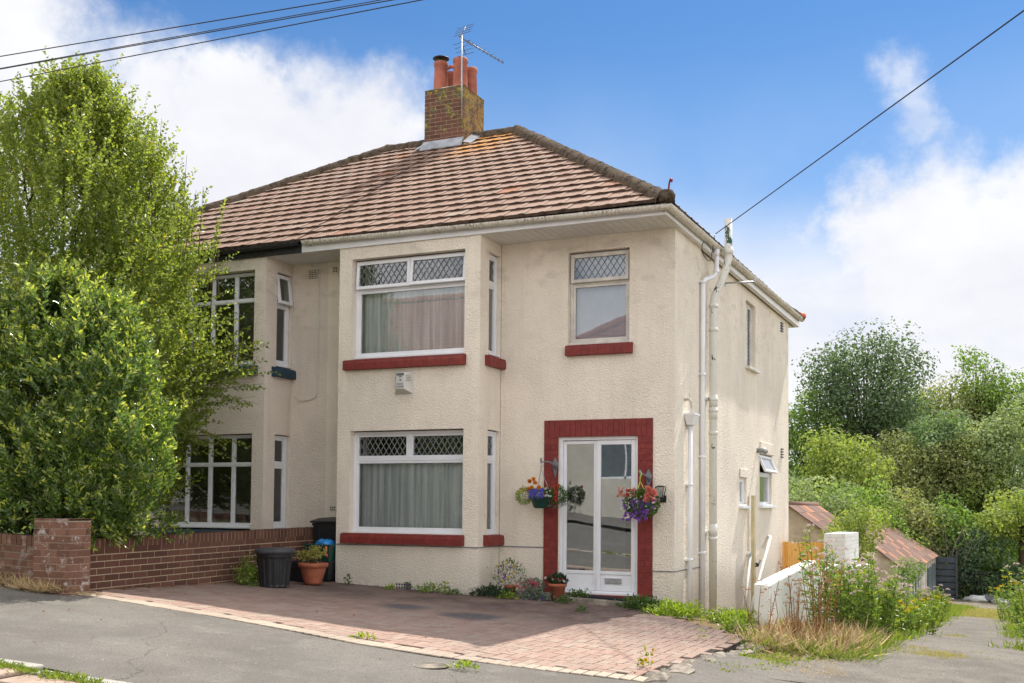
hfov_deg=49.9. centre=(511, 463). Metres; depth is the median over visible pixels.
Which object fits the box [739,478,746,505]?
window
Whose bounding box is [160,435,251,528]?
window
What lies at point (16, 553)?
front wall
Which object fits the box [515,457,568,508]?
hanging basket
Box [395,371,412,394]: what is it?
alarm box
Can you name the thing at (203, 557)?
garden wall
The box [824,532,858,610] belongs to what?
white pillar
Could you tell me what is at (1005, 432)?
tree
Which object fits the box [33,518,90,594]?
brick pillar
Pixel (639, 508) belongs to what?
hanging basket
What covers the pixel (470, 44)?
tv aerial
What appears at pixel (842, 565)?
pink wildflower
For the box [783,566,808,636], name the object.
dead stalks
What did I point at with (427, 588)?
weed
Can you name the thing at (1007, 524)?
bush
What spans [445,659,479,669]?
weed
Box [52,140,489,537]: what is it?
semi detached house
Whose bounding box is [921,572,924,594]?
door
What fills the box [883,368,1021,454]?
tree
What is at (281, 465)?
window
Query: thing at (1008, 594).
weed clump
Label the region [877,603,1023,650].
verge grass
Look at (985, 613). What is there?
lane grass
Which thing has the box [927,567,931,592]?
door
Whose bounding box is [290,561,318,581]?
recycling box
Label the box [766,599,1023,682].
lane
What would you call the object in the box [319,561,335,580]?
recycling box
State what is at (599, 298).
window
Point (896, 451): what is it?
tree
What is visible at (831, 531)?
shrub
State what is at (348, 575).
weed
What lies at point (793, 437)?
tree
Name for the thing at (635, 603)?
plant
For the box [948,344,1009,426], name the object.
tree
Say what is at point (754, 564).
timber post
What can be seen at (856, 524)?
shrub
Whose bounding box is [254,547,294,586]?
dustbin
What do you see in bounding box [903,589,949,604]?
weed clump
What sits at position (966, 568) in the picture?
bush
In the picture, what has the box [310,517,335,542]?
wheelie bin
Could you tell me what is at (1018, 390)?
tree
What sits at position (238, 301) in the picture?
window
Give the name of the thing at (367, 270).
window
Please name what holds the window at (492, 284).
in the semi detached house at (598, 331)
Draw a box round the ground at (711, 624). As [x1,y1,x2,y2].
[1,467,1021,673]
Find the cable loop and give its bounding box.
[702,234,715,260]
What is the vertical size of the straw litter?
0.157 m
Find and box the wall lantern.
[655,486,665,501]
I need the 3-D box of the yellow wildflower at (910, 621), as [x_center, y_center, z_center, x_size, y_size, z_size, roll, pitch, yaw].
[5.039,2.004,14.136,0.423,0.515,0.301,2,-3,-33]
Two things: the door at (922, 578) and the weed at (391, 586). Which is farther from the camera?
the door at (922, 578)
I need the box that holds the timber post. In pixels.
[751,495,760,612]
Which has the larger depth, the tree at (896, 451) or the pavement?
the tree at (896, 451)
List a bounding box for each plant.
[231,551,259,585]
[465,583,518,598]
[485,558,527,593]
[519,586,556,600]
[565,588,591,601]
[614,593,667,610]
[638,597,717,619]
[706,605,767,624]
[718,611,757,634]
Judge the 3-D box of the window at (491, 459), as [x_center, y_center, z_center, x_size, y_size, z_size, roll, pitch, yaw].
[-0.343,0.274,15.069,0.184,1.435,0.390,-1,-2,25]
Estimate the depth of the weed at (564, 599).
14.09 m
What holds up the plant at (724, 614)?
on the ground at (711, 624)
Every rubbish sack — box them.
[963,595,988,601]
[991,598,1011,603]
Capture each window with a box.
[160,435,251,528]
[164,272,254,366]
[273,435,287,528]
[276,274,292,368]
[351,430,463,534]
[354,252,464,359]
[360,437,367,455]
[361,267,370,285]
[486,431,497,534]
[488,254,499,357]
[568,249,629,344]
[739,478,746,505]
[746,304,751,365]
[760,455,777,505]
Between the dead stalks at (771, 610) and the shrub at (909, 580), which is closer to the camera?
the dead stalks at (771, 610)
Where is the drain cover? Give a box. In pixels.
[413,662,449,668]
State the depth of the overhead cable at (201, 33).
12.56 m
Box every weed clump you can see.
[879,598,946,634]
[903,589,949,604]
[904,597,952,621]
[910,602,941,626]
[988,575,1023,615]
[1002,595,1023,625]
[1012,618,1023,638]
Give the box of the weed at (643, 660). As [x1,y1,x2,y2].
[636,643,653,665]
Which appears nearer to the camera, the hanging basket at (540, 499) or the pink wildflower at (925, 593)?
the hanging basket at (540, 499)
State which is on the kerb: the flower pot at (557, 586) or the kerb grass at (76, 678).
the kerb grass at (76, 678)
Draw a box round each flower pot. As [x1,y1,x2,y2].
[296,544,327,584]
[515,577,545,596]
[544,571,568,599]
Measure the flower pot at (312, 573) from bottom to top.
0.534 m
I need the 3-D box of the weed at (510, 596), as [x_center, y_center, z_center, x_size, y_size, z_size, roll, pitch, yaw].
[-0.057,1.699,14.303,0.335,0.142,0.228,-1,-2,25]
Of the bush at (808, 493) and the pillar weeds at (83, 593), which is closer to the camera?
the pillar weeds at (83, 593)
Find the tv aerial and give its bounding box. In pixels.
[453,24,503,118]
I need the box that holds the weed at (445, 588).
[437,580,450,593]
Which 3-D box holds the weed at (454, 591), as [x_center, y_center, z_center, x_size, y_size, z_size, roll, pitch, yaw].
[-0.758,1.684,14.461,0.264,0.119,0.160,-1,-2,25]
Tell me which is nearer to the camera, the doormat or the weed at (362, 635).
the weed at (362, 635)
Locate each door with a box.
[596,440,635,591]
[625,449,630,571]
[915,576,918,595]
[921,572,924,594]
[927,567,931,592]
[931,563,935,593]
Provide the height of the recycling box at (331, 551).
0.275 m
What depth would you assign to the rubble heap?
45.24 m
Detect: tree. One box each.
[0,46,280,530]
[788,316,944,470]
[788,382,858,501]
[791,423,897,510]
[853,426,958,531]
[867,388,972,507]
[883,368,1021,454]
[896,408,975,510]
[901,422,1015,517]
[942,393,1023,553]
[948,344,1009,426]
[957,363,1023,507]
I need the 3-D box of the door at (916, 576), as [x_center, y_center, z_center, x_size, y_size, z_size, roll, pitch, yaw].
[13.891,4.423,37.833,0.075,1.250,1.300,-1,-2,25]
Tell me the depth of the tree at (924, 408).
65.01 m
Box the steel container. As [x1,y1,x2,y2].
[936,554,957,598]
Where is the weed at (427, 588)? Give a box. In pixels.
[409,582,441,593]
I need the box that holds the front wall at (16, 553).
[0,532,33,584]
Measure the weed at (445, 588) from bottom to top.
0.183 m
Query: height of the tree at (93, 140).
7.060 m
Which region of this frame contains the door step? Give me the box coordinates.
[498,588,639,606]
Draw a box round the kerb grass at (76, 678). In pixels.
[0,652,127,682]
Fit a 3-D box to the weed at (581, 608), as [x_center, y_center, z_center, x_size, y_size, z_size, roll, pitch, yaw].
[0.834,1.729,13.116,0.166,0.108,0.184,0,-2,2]
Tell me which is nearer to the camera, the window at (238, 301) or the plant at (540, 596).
the plant at (540, 596)
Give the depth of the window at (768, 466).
19.69 m
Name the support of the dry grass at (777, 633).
on the ground at (711, 624)
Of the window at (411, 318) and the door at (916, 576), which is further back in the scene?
the door at (916, 576)
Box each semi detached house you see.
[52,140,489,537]
[298,55,805,618]
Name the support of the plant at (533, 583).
on the driveway
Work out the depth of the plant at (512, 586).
14.60 m
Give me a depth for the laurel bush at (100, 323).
12.21 m
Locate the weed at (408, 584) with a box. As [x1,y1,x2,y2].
[403,581,412,589]
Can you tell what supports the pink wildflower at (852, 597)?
on the ground at (711, 624)
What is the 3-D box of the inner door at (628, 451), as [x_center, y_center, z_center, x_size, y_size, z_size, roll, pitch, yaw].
[1.973,0.782,15.844,0.700,1.980,0.030,-1,-2,25]
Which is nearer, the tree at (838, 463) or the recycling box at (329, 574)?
the recycling box at (329, 574)
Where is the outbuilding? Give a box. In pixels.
[789,501,852,542]
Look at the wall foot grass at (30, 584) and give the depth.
11.61 m
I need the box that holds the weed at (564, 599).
[554,594,571,602]
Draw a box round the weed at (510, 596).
[496,589,518,599]
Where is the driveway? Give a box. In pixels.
[80,580,752,681]
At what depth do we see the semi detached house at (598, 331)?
15.19 m
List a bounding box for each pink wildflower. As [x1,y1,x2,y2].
[791,523,839,625]
[815,539,884,625]
[828,546,904,635]
[863,571,913,630]
[915,584,953,615]
[1001,562,1023,620]
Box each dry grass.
[724,609,917,658]
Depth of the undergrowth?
47.23 m
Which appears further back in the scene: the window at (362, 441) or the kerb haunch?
the window at (362, 441)
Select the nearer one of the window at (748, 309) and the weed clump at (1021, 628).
the weed clump at (1021, 628)
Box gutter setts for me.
[0,667,75,682]
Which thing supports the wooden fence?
on the ground at (711, 624)
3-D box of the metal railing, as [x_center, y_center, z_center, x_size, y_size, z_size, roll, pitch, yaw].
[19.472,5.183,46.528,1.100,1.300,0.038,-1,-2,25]
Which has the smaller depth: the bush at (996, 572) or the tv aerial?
the tv aerial
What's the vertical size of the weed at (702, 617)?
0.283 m
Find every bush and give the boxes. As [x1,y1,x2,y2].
[0,251,193,552]
[788,475,868,519]
[819,476,929,546]
[876,485,961,582]
[912,491,1012,585]
[938,526,1023,597]
[954,466,1012,549]
[961,557,1023,598]
[973,487,1023,578]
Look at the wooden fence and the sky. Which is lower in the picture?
the wooden fence
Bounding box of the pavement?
[0,584,833,682]
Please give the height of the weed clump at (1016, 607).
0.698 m
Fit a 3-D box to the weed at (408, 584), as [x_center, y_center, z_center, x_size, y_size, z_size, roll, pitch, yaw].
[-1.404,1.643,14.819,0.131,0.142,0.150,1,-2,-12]
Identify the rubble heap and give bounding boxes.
[981,594,1000,602]
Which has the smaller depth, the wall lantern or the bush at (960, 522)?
the wall lantern
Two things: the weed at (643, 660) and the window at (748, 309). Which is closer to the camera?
the weed at (643, 660)
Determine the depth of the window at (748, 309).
18.81 m
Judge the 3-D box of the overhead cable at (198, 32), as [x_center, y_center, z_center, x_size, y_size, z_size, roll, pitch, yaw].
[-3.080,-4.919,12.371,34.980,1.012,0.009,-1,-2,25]
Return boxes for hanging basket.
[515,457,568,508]
[616,469,659,521]
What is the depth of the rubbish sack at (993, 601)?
44.62 m
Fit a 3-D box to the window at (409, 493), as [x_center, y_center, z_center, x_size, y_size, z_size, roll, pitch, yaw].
[-1.398,0.267,15.245,1.815,1.425,0.214,-1,-2,25]
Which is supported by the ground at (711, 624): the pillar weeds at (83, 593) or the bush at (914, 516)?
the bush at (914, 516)
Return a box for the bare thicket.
[913,515,983,596]
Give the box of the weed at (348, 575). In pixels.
[342,573,352,584]
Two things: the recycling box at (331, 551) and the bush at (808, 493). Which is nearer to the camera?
the recycling box at (331, 551)
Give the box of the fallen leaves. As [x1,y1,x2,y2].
[34,593,635,672]
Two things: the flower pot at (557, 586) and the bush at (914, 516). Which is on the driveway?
the flower pot at (557, 586)
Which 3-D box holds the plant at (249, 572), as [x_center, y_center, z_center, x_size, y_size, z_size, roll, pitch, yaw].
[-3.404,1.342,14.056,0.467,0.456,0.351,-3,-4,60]
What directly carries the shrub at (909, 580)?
on the ground at (711, 624)
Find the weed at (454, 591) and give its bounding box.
[447,587,462,594]
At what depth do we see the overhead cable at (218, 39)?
12.46 m
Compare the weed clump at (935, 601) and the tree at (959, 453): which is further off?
the tree at (959, 453)
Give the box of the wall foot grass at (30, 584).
[0,568,80,592]
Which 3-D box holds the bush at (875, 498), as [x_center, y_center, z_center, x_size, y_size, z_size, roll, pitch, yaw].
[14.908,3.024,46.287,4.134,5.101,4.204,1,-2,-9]
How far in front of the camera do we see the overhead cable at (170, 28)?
12.77 m
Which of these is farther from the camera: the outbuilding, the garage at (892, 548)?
the garage at (892, 548)
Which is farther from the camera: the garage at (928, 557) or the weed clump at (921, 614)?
the garage at (928, 557)
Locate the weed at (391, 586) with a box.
[384,583,394,589]
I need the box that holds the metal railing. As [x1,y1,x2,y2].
[959,570,986,597]
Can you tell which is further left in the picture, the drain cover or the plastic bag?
the plastic bag
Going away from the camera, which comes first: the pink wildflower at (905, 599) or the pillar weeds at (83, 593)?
the pillar weeds at (83, 593)
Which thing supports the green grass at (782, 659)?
on the ground at (711, 624)
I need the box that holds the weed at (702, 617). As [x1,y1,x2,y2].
[697,611,707,637]
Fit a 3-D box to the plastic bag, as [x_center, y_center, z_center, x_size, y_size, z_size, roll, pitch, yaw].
[-2.645,1.154,15.585,0.325,0.186,0.250,-1,-2,25]
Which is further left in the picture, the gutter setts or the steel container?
the gutter setts
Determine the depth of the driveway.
11.37 m
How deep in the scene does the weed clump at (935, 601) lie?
20.11 m
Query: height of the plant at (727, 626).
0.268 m
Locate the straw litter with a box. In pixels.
[750,649,883,677]
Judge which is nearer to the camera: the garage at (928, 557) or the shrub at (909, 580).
the shrub at (909, 580)
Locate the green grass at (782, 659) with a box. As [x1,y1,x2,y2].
[709,648,828,671]
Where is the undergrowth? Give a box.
[791,497,1023,600]
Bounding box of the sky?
[0,0,1023,472]
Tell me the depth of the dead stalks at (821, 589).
12.62 m
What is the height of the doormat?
0.043 m
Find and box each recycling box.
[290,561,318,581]
[304,543,335,560]
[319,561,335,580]
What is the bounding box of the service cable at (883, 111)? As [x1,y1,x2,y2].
[715,10,1023,233]
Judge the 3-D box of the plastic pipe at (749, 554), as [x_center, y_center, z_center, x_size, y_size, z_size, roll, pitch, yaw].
[3.694,1.934,17.365,0.078,1.024,1.540,0,-2,16]
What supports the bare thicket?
on the ground at (711, 624)
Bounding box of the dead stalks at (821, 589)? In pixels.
[796,555,851,635]
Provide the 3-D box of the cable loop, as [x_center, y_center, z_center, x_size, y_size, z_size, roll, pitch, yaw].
[2.755,-3.049,15.336,0.038,0.501,0.827,0,-2,23]
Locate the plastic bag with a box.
[315,538,334,544]
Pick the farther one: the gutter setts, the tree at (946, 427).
the tree at (946, 427)
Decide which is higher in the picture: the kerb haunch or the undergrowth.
the undergrowth
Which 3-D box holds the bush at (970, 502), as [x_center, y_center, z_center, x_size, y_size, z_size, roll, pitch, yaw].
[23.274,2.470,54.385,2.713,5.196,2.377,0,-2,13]
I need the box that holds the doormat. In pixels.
[571,595,626,600]
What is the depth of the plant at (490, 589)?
14.43 m
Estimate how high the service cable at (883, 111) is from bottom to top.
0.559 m
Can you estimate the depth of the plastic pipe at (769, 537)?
18.47 m
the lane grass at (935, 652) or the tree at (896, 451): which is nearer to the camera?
the lane grass at (935, 652)
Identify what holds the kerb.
on the ground at (711, 624)
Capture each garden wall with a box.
[90,527,314,590]
[754,560,869,627]
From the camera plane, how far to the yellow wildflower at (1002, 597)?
23.89 m
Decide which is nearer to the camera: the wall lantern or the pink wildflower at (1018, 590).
the wall lantern
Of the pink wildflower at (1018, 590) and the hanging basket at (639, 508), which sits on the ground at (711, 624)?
the pink wildflower at (1018, 590)
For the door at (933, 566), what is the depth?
44.67 m
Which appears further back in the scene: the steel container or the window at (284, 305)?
the steel container
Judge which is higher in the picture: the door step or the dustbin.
the dustbin
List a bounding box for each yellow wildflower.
[893,600,919,636]
[918,594,949,614]
[990,573,1023,621]
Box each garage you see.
[847,520,922,601]
[880,524,938,594]
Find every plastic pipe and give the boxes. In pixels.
[743,552,751,614]
[749,535,771,613]
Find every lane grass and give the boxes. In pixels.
[884,634,992,659]
[953,605,1011,618]
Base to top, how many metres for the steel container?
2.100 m
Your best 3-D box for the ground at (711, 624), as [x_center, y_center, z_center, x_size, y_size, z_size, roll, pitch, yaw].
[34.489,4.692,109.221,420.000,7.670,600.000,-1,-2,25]
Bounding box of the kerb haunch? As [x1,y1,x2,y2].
[642,642,766,682]
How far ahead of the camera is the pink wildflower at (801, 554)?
13.49 m
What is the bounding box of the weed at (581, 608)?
[575,604,588,612]
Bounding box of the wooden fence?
[782,542,823,569]
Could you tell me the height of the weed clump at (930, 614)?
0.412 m
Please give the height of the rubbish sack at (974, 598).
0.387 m
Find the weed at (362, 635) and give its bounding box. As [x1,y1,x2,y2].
[349,631,377,639]
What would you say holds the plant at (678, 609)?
on the ground at (711, 624)
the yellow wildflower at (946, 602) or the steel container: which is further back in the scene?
the steel container
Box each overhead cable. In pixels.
[0,0,339,56]
[0,0,379,68]
[0,0,392,69]
[0,0,421,81]
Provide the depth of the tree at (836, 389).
60.66 m
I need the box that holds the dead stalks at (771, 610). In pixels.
[741,561,787,632]
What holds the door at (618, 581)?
in the semi detached house at (598, 331)
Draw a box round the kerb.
[0,658,128,682]
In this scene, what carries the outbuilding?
on the ground at (711, 624)
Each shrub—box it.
[818,524,845,541]
[828,497,891,561]
[888,555,926,591]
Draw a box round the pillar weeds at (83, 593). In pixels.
[50,591,108,595]
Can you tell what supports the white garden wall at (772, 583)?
on the ground at (711, 624)
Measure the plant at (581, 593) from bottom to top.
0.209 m
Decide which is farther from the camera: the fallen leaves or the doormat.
the doormat

